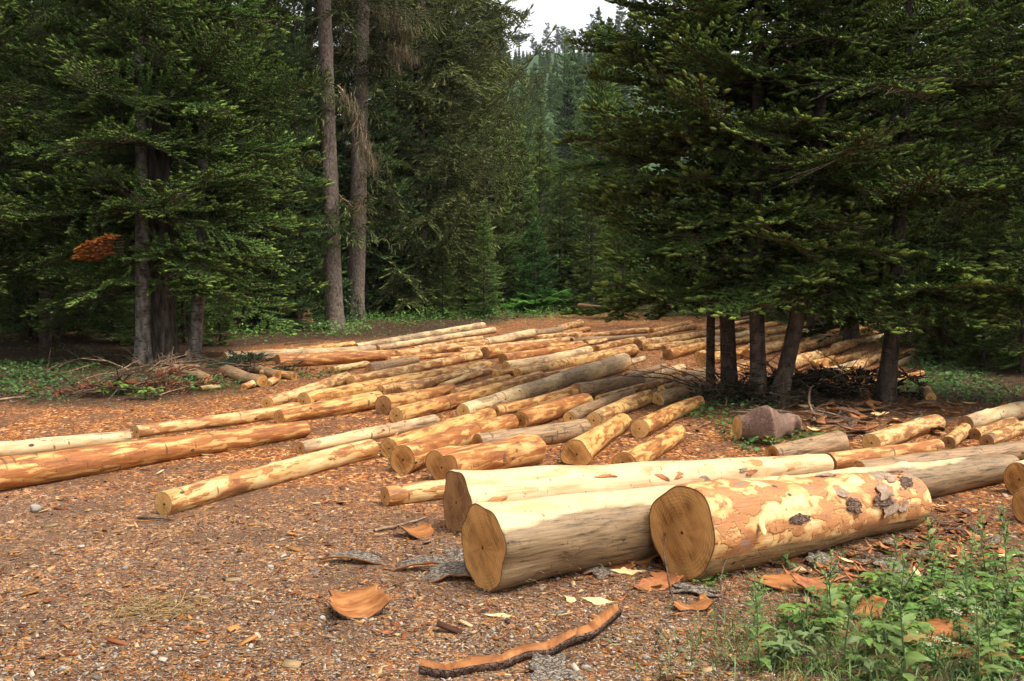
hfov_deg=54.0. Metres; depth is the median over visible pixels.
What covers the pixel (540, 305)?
fern
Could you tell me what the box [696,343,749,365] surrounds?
felled log
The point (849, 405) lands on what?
stick
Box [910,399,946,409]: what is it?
bark flake
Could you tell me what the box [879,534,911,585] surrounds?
weed
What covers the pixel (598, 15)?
hillside fir
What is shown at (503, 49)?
hillside fir
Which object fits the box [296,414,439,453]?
felled log
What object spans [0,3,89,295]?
fir tree
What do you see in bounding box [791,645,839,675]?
weed
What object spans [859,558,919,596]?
weed
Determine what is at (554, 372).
felled log
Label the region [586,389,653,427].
felled log
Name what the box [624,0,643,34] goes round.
hillside fir
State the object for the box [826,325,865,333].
felled log
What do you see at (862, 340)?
felled log
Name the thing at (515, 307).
fern
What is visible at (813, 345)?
felled log
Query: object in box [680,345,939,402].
brush pile
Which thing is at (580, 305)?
felled log
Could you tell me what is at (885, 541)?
bark flake
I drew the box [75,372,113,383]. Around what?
stick
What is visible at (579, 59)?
hillside fir
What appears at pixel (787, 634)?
weed
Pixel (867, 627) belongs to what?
weed
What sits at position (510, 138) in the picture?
fir tree
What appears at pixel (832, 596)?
weed
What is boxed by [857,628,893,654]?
weed
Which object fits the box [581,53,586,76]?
hillside fir
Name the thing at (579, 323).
felled log
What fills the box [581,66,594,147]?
hillside fir
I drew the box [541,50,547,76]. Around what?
hillside fir
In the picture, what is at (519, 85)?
hillside fir
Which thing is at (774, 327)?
felled log
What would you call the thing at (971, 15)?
fir tree
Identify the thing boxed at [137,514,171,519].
stick
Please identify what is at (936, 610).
weed
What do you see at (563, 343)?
felled log
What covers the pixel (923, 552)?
bark flake
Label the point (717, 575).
weed
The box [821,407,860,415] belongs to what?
bark flake
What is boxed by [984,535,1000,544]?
bark flake
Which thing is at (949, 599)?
weed
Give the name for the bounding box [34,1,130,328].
fir tree
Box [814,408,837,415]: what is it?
stick
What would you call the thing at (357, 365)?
felled log
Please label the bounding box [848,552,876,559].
bark flake
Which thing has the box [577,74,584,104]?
hillside fir
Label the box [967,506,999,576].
weed
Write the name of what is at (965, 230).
fir tree
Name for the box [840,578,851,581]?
bark flake
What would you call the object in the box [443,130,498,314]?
fir tree
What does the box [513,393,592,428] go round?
felled log
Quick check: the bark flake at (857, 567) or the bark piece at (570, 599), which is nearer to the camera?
the bark piece at (570, 599)
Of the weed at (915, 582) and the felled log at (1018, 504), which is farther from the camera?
the felled log at (1018, 504)
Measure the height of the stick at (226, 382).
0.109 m
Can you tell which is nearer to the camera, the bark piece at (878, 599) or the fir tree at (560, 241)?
the bark piece at (878, 599)
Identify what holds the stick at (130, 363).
on the ground at (16, 417)
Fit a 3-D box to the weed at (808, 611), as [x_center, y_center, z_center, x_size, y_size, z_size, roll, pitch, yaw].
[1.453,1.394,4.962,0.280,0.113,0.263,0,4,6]
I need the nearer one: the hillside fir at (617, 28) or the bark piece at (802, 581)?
the bark piece at (802, 581)
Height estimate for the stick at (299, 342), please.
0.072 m
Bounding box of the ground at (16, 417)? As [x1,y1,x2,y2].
[0,53,1023,680]
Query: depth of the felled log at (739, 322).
32.88 m
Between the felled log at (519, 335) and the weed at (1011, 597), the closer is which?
the weed at (1011, 597)
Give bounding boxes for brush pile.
[23,349,232,405]
[81,345,216,373]
[610,351,837,407]
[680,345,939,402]
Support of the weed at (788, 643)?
on the ground at (16, 417)
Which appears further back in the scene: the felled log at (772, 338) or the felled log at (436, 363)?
the felled log at (772, 338)
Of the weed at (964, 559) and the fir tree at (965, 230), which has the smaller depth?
the weed at (964, 559)
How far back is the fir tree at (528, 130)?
73.86 m
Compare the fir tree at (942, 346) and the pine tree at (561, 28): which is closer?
the fir tree at (942, 346)
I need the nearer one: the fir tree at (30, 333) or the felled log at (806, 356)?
the felled log at (806, 356)
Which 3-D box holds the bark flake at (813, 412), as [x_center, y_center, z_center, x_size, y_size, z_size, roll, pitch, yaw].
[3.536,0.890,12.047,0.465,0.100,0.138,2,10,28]
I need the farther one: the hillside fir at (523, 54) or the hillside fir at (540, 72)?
the hillside fir at (523, 54)
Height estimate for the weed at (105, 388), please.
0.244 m
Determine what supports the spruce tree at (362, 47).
on the ground at (16, 417)
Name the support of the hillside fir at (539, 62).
on the ground at (16, 417)
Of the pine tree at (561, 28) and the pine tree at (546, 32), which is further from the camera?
the pine tree at (561, 28)
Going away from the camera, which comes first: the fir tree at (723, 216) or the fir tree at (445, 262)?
the fir tree at (723, 216)
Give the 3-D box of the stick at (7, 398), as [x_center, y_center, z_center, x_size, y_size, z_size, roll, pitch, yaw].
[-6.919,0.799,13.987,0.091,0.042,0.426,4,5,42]
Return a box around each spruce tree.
[262,0,387,330]
[265,0,448,321]
[298,0,556,318]
[349,0,557,309]
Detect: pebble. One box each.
[581,665,590,669]
[642,655,650,659]
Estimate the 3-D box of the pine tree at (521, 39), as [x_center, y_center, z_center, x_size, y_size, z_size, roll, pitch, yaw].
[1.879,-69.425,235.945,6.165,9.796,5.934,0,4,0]
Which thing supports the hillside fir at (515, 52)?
on the ground at (16, 417)
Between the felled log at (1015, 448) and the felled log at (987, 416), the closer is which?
the felled log at (1015, 448)
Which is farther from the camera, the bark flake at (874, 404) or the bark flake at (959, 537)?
the bark flake at (874, 404)
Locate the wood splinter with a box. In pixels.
[758,512,766,535]
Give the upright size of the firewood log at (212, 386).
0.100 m
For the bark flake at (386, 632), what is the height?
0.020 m
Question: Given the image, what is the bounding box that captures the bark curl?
[328,583,390,619]
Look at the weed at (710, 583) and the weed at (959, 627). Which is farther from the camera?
the weed at (710, 583)
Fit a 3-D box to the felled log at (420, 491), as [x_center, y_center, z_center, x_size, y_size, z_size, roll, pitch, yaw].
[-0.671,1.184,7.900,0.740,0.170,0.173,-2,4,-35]
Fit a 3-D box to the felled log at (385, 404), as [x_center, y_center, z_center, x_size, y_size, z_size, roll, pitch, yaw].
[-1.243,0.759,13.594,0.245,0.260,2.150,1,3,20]
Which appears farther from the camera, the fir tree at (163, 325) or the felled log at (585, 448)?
the fir tree at (163, 325)
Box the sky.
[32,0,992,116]
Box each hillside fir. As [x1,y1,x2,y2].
[484,4,512,83]
[494,51,507,140]
[512,48,516,71]
[515,49,521,74]
[516,75,529,125]
[521,51,527,74]
[526,62,548,126]
[533,67,546,115]
[538,52,541,68]
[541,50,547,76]
[543,48,549,72]
[545,76,586,226]
[546,71,551,95]
[546,85,554,111]
[547,51,552,66]
[547,64,556,105]
[553,54,558,70]
[554,45,594,188]
[576,45,585,82]
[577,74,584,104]
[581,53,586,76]
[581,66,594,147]
[585,6,606,102]
[607,84,625,174]
[608,21,628,113]
[612,59,632,131]
[613,9,620,31]
[616,5,627,32]
[618,44,633,106]
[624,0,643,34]
[629,85,637,115]
[674,77,708,201]
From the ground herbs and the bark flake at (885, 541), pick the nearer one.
the bark flake at (885, 541)
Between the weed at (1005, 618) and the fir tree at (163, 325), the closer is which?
the weed at (1005, 618)
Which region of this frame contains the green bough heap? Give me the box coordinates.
[179,339,314,377]
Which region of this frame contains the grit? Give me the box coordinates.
[0,554,1022,680]
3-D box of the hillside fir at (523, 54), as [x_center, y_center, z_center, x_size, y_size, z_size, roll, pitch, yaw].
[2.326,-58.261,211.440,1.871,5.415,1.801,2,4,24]
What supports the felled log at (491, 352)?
on the ground at (16, 417)
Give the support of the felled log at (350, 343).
on the ground at (16, 417)
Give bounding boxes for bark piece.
[319,550,386,564]
[389,555,457,571]
[398,522,433,539]
[420,561,470,582]
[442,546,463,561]
[484,613,518,617]
[526,652,583,680]
[546,609,572,615]
[563,595,575,602]
[580,597,616,604]
[581,566,621,579]
[606,560,635,568]
[610,566,647,574]
[627,554,658,565]
[632,576,668,590]
[641,571,683,586]
[666,583,726,598]
[673,599,713,611]
[747,573,845,592]
[772,557,805,564]
[790,572,867,599]
[806,549,840,566]
[824,591,886,620]
[871,556,917,571]
[881,610,1023,661]
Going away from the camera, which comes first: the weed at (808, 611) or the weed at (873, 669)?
the weed at (873, 669)
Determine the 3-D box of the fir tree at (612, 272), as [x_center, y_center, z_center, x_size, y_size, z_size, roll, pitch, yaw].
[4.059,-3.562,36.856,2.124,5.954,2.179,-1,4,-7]
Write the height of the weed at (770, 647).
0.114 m
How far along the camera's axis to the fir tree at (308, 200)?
29.31 m
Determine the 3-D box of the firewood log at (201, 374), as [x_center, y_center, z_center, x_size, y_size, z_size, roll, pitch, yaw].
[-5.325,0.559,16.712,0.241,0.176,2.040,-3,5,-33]
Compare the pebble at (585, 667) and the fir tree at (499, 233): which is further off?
the fir tree at (499, 233)
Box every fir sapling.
[0,269,33,336]
[26,244,88,342]
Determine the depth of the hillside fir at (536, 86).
146.84 m
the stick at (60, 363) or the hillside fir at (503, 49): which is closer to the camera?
the stick at (60, 363)
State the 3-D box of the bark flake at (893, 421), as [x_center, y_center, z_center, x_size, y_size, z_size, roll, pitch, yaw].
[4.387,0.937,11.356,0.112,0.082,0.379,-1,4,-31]
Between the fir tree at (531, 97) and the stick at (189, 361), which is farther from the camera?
the fir tree at (531, 97)
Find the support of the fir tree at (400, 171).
on the ground at (16, 417)
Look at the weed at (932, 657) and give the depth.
4.47 m
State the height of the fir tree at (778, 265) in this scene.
14.855 m
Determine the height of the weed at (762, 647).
0.466 m
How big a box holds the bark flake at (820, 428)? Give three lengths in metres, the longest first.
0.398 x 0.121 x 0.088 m
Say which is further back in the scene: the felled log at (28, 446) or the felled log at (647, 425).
the felled log at (647, 425)
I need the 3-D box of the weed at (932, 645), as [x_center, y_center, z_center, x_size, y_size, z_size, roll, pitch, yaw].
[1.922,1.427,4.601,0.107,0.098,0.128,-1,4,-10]
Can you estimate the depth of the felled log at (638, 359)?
19.51 m
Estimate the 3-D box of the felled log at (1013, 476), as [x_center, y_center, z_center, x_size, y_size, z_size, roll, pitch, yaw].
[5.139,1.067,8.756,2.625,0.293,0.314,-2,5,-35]
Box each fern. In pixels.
[499,301,528,312]
[500,295,519,303]
[512,297,552,309]
[517,290,564,300]
[525,300,551,310]
[540,288,574,299]
[549,295,581,309]
[553,290,589,299]
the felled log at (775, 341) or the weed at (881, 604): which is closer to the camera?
the weed at (881, 604)
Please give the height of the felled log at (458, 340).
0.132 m
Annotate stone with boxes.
[30,504,41,511]
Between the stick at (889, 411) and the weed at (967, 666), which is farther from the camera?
the stick at (889, 411)
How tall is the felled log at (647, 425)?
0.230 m
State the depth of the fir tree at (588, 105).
137.79 m
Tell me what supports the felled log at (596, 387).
on the ground at (16, 417)
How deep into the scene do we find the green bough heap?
17.37 m
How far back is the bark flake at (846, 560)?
6.18 m
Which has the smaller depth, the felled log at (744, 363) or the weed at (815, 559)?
the weed at (815, 559)
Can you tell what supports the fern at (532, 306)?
on the ground at (16, 417)
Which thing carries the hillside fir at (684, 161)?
on the ground at (16, 417)
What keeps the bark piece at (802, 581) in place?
on the ground at (16, 417)
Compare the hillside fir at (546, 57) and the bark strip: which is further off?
the hillside fir at (546, 57)
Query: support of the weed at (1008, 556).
on the ground at (16, 417)
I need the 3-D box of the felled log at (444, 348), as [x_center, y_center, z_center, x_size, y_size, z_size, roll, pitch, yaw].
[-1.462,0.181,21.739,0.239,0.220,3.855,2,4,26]
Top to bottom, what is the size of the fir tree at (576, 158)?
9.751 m
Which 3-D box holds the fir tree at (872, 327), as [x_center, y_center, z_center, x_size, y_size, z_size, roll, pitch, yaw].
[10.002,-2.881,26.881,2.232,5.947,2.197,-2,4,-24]
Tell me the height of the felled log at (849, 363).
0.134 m
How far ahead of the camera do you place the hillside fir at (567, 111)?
99.09 m
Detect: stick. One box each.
[0,396,24,400]
[47,356,74,372]
[58,348,103,367]
[62,361,98,373]
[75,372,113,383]
[118,355,141,371]
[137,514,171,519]
[155,387,185,396]
[164,354,220,371]
[200,378,239,384]
[239,333,265,340]
[284,341,316,344]
[373,516,425,531]
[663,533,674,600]
[720,559,726,617]
[799,369,855,424]
[800,410,846,419]
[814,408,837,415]
[834,401,863,408]
[875,406,908,418]
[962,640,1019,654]
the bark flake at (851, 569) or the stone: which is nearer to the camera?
the bark flake at (851, 569)
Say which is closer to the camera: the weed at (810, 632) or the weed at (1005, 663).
the weed at (1005, 663)
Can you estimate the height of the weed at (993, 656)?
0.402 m
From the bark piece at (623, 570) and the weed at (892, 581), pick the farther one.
the bark piece at (623, 570)
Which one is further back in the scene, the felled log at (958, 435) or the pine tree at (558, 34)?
the pine tree at (558, 34)
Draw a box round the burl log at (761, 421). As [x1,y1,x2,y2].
[733,405,801,444]
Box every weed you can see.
[90,381,130,395]
[126,385,164,399]
[692,578,719,588]
[708,572,727,579]
[731,567,783,670]
[740,573,773,639]
[754,434,785,444]
[759,641,788,665]
[765,634,799,669]
[771,553,798,568]
[771,627,807,648]
[774,587,843,631]
[774,638,802,659]
[778,610,834,631]
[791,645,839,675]
[793,430,824,440]
[795,626,827,652]
[797,610,847,643]
[805,585,866,611]
[810,548,847,631]
[810,555,824,567]
[811,568,858,620]
[818,576,867,673]
[830,583,878,605]
[834,580,884,599]
[842,658,888,680]
[852,622,935,659]
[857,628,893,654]
[857,657,882,674]
[858,665,884,680]
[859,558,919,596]
[859,611,934,654]
[861,622,906,636]
[866,600,925,621]
[868,550,932,680]
[869,574,932,602]
[871,617,920,634]
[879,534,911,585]
[881,574,931,603]
[884,629,895,660]
[903,594,979,618]
[904,582,959,604]
[910,631,959,672]
[911,516,949,562]
[912,594,935,640]
[921,531,943,590]
[923,597,961,616]
[923,641,942,656]
[926,573,992,605]
[927,543,954,594]
[927,592,947,619]
[930,590,965,621]
[934,633,954,649]
[935,569,1004,607]
[946,607,981,644]
[949,591,1007,680]
[951,555,986,617]
[953,551,983,607]
[953,661,980,679]
[957,544,975,580]
[959,597,1006,679]
[960,527,985,576]
[960,618,984,666]
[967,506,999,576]
[967,611,998,655]
[967,619,1023,656]
[969,572,1023,608]
[974,594,1021,680]
[978,547,1023,573]
[979,587,1023,672]
[984,499,1023,591]
[985,558,1004,607]
[988,601,1018,624]
[991,612,1017,633]
[995,601,1023,627]
[1000,659,1022,678]
[1004,542,1023,632]
[1004,586,1023,641]
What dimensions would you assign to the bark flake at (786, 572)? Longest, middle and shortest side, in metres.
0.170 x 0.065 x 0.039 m
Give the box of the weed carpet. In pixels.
[842,516,1023,680]
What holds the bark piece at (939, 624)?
on the ground at (16, 417)
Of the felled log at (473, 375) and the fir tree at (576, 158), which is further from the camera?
the fir tree at (576, 158)
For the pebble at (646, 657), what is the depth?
4.60 m
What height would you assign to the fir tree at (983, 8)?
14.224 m
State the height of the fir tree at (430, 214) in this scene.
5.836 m
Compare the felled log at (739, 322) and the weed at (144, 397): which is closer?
the weed at (144, 397)
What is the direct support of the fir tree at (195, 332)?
on the ground at (16, 417)
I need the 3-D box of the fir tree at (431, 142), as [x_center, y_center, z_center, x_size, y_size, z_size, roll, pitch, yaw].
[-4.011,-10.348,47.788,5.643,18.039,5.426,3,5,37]
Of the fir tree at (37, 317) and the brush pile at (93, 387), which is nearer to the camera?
the brush pile at (93, 387)
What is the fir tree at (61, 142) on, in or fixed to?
on the ground at (16, 417)
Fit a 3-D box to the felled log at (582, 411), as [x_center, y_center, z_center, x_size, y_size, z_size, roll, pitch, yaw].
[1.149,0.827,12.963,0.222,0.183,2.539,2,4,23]
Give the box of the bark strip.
[418,603,622,679]
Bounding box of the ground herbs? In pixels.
[0,338,354,411]
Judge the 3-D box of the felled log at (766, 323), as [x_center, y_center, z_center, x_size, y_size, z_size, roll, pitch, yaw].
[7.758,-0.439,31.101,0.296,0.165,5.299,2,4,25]
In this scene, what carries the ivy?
attached to the spruce tree at (362, 47)
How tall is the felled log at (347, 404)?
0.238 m
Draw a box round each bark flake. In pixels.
[380,628,397,634]
[699,592,708,599]
[776,568,784,574]
[782,565,801,573]
[793,410,826,418]
[797,404,813,407]
[803,422,838,429]
[807,426,822,431]
[808,415,826,424]
[812,566,843,575]
[815,403,839,408]
[815,561,828,567]
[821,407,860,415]
[828,415,848,420]
[835,423,879,431]
[837,556,853,562]
[839,397,870,405]
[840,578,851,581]
[842,417,862,422]
[845,403,879,412]
[845,544,873,550]
[845,570,864,577]
[846,420,856,427]
[848,412,872,420]
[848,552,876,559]
[849,568,867,571]
[850,558,875,564]
[853,558,870,563]
[853,561,882,575]
[854,408,874,419]
[865,402,891,408]
[866,397,885,407]
[870,411,888,415]
[873,402,897,407]
[875,552,883,557]
[876,544,900,551]
[879,541,893,549]
[881,538,901,545]
[886,420,905,424]
[901,411,921,414]
[901,540,925,548]
[902,560,926,565]
[903,539,928,546]
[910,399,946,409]
[912,559,923,571]
[915,550,933,558]
[922,535,943,539]
[926,554,955,567]
[931,426,944,430]
[936,520,953,524]
[941,408,959,413]
[943,527,974,533]
[944,527,961,533]
[945,419,955,423]
[949,542,977,553]
[955,507,972,513]
[955,532,968,538]
[956,545,963,556]
[957,534,973,540]
[962,527,995,540]
[964,524,980,534]
[971,406,983,412]
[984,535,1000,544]
[995,546,1006,553]
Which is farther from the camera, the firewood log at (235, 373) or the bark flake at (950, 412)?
the firewood log at (235, 373)
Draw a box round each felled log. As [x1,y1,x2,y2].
[0,421,309,490]
[0,430,131,456]
[133,402,300,437]
[154,439,378,514]
[222,345,376,362]
[228,348,285,351]
[260,372,350,407]
[274,349,397,367]
[274,391,382,422]
[295,341,354,348]
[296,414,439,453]
[297,360,492,404]
[330,361,368,372]
[346,350,482,384]
[353,322,485,345]
[364,356,418,372]
[375,384,455,414]
[376,327,495,349]
[376,365,485,394]
[380,407,495,457]
[380,479,445,505]
[386,352,464,359]
[389,370,544,422]
[390,414,518,473]
[394,373,452,392]
[395,339,488,355]
[411,336,483,347]
[425,433,546,479]
[438,367,493,385]
[443,454,833,532]
[450,374,512,392]
[456,353,631,415]
[458,347,480,352]
[460,336,570,349]
[461,454,1019,592]
[472,419,591,444]
[480,340,557,358]
[484,329,536,344]
[492,362,540,377]
[492,386,578,415]
[498,343,587,363]
[502,346,592,368]
[513,344,638,376]
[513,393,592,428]
[533,331,582,339]
[535,326,564,334]
[544,365,580,376]
[547,341,583,346]
[555,319,583,329]
[560,413,631,464]
[561,326,590,332]
[563,389,636,421]
[569,373,645,396]
[570,334,647,341]
[574,327,649,337]
[577,303,602,308]
[584,338,607,345]
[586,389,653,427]
[594,336,645,351]
[595,375,681,399]
[612,424,685,463]
[624,363,667,375]
[630,396,704,437]
[631,356,645,364]
[633,331,705,350]
[642,341,681,350]
[644,364,685,382]
[647,325,696,337]
[648,320,691,332]
[649,470,931,580]
[652,382,711,404]
[657,373,705,390]
[661,337,705,350]
[662,341,705,359]
[672,371,705,381]
[681,365,716,376]
[694,346,719,357]
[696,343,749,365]
[700,319,748,330]
[701,332,749,341]
[715,316,748,324]
[715,326,745,334]
[715,334,767,346]
[737,361,749,371]
[742,341,783,358]
[743,324,787,332]
[744,327,786,336]
[745,321,777,330]
[765,321,786,327]
[765,332,807,342]
[765,338,784,344]
[765,431,848,456]
[794,350,823,369]
[797,333,842,354]
[805,329,862,341]
[809,355,836,366]
[821,340,856,357]
[822,359,828,368]
[825,439,944,469]
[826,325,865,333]
[826,359,860,370]
[831,336,872,347]
[833,350,868,364]
[839,353,880,375]
[852,440,1023,466]
[853,330,910,343]
[853,348,881,360]
[862,414,945,447]
[866,331,879,334]
[871,370,924,386]
[898,354,917,366]
[900,348,914,357]
[920,384,936,399]
[942,423,971,448]
[958,400,1023,427]
[968,417,1018,439]
[979,421,1023,444]
[1003,460,1023,493]
[1012,488,1023,522]
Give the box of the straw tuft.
[79,590,250,626]
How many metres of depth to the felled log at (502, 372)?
16.75 m
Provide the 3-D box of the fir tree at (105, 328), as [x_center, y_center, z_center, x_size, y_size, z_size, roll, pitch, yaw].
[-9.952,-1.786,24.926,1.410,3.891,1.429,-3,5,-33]
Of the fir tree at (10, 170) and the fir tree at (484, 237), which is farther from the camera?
the fir tree at (484, 237)
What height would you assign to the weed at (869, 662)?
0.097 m
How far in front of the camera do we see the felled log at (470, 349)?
21.71 m
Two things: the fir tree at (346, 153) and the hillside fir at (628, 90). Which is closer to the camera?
the fir tree at (346, 153)
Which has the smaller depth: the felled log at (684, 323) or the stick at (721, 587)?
the stick at (721, 587)
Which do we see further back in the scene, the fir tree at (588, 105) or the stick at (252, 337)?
the fir tree at (588, 105)
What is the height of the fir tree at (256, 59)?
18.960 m
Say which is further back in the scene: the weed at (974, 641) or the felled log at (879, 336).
the felled log at (879, 336)
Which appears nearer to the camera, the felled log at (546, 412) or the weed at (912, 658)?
the weed at (912, 658)
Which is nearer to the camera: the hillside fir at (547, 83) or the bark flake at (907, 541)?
the bark flake at (907, 541)
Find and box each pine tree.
[508,28,532,49]
[529,35,536,48]
[538,37,546,53]
[543,22,550,49]
[548,39,554,53]
[552,26,559,52]
[554,29,562,44]
[558,26,566,49]
[585,14,596,40]
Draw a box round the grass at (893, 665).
[455,525,1023,680]
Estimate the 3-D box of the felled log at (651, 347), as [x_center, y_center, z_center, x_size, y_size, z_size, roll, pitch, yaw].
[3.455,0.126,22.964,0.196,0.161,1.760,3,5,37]
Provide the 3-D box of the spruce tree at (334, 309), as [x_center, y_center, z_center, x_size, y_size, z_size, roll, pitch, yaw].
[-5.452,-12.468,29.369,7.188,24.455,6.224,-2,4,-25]
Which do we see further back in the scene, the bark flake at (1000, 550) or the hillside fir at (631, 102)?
the hillside fir at (631, 102)
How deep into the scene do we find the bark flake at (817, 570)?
5.88 m
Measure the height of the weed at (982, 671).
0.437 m
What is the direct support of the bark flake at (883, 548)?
on the ground at (16, 417)
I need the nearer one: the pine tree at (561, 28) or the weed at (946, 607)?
the weed at (946, 607)
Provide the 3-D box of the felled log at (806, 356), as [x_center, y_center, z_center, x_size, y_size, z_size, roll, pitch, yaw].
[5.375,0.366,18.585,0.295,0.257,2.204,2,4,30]
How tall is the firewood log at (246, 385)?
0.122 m
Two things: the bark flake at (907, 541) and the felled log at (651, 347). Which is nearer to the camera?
the bark flake at (907, 541)
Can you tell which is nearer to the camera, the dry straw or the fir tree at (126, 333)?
the dry straw
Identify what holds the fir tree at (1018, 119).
on the ground at (16, 417)
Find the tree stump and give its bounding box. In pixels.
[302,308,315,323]
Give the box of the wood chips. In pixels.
[0,333,1023,680]
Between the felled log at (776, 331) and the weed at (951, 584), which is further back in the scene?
the felled log at (776, 331)
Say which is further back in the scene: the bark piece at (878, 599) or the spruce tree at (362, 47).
the spruce tree at (362, 47)
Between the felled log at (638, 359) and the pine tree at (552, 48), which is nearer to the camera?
the felled log at (638, 359)
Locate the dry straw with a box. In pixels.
[0,505,1023,680]
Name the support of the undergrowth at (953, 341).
on the ground at (16, 417)
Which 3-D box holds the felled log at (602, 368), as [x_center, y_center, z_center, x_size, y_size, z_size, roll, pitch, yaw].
[0.700,0.624,15.189,0.332,0.329,6.386,2,5,24]
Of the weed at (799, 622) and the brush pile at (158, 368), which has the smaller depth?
the weed at (799, 622)
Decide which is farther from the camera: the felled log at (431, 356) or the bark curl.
the felled log at (431, 356)
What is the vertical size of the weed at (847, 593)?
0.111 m
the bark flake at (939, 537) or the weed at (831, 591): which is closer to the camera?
the weed at (831, 591)
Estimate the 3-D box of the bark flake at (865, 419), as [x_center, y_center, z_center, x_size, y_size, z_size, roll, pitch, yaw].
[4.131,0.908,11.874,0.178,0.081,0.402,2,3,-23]
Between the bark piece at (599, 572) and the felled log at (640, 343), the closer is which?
the bark piece at (599, 572)
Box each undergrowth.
[186,295,746,343]
[899,318,1018,364]
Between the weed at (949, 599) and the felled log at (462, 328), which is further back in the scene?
the felled log at (462, 328)
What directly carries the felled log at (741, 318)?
on the ground at (16, 417)
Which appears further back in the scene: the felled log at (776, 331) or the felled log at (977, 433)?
the felled log at (776, 331)
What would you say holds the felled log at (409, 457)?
on the ground at (16, 417)
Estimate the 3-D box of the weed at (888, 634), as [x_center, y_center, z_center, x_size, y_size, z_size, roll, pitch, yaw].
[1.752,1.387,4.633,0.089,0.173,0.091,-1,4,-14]
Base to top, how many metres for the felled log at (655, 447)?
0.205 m
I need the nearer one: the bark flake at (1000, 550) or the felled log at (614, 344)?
the bark flake at (1000, 550)
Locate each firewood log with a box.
[172,364,212,383]
[199,384,220,390]
[218,365,267,386]
[241,380,256,389]
[245,364,280,379]
[259,368,296,379]
[266,377,278,386]
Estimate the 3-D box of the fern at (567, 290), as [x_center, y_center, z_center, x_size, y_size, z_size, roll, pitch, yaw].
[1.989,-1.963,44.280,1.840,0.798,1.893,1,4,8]
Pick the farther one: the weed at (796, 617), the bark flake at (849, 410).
the bark flake at (849, 410)
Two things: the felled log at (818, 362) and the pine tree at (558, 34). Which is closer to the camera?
the felled log at (818, 362)
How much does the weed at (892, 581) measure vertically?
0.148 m
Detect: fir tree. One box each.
[0,0,72,329]
[0,0,82,289]
[0,0,172,346]
[0,0,289,364]
[0,0,326,361]
[0,1,56,330]
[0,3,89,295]
[0,140,58,340]
[3,0,195,328]
[3,2,90,318]
[4,11,76,327]
[15,0,334,360]
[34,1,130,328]
[52,197,107,337]
[84,225,134,341]
[85,19,213,326]
[97,163,177,346]
[123,42,193,322]
[124,0,340,330]
[150,165,216,342]
[179,0,258,320]
[188,0,349,326]
[202,228,246,346]
[225,200,278,328]
[232,1,303,239]
[254,0,406,312]
[255,0,354,327]
[267,188,304,325]
[291,0,446,316]
[301,181,324,311]
[303,119,371,313]
[338,2,413,265]
[367,108,413,311]
[371,3,442,299]
[380,195,426,314]
[411,170,461,311]
[424,217,462,318]
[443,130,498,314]
[444,180,471,306]
[452,85,533,308]
[463,200,505,317]
[472,145,532,308]
[484,86,515,258]
[485,106,543,293]
[492,123,556,297]
[503,117,574,290]
[505,82,521,202]
[507,79,545,244]
[512,216,565,308]
[524,67,543,151]
[526,86,562,254]
[529,125,566,286]
[532,0,889,386]
[535,158,588,303]
[543,26,581,207]
[550,0,948,397]
[552,24,653,303]
[553,115,598,302]
[558,53,625,300]
[559,98,590,253]
[564,156,614,310]
[567,0,964,403]
[583,71,597,159]
[592,163,650,319]
[594,0,1005,405]
[596,96,657,305]
[640,182,689,316]
[670,197,697,278]
[675,160,718,315]
[715,167,772,316]
[731,0,1023,403]
[734,2,894,328]
[745,18,866,324]
[763,270,825,323]
[768,10,960,340]
[804,200,864,328]
[845,0,1023,347]
[860,120,913,334]
[861,4,948,322]
[874,0,1023,352]
[874,137,957,347]
[904,141,992,362]
[911,0,996,316]
[912,0,1023,331]
[912,1,951,216]
[934,3,1023,304]
[945,151,1018,368]
[960,2,1023,316]
[962,140,994,338]
[972,141,1023,372]
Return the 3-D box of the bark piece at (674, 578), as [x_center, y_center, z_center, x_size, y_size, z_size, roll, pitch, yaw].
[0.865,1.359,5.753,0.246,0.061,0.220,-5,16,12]
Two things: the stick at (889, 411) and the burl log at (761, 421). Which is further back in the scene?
the stick at (889, 411)
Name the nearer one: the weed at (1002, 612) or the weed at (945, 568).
the weed at (1002, 612)
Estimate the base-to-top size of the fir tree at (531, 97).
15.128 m
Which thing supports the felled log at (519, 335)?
on the ground at (16, 417)
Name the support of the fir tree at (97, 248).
on the ground at (16, 417)
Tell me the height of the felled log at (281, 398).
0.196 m
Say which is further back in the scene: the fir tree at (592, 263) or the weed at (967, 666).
the fir tree at (592, 263)
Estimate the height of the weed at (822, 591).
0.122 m
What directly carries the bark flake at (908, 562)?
on the ground at (16, 417)
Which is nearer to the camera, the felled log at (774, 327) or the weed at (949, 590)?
the weed at (949, 590)
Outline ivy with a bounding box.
[342,278,364,322]
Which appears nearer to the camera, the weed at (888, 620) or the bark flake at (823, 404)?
the weed at (888, 620)
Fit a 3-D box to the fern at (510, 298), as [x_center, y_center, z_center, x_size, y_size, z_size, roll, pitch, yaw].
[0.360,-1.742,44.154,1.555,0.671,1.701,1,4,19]
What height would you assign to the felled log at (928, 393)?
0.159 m
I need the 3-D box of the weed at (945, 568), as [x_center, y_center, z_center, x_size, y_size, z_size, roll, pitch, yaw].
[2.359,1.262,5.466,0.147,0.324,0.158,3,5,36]
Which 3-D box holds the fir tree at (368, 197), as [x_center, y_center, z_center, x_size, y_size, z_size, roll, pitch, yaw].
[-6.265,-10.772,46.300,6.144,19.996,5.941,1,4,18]
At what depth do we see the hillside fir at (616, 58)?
139.62 m
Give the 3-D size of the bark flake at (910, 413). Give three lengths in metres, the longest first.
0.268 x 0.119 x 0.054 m

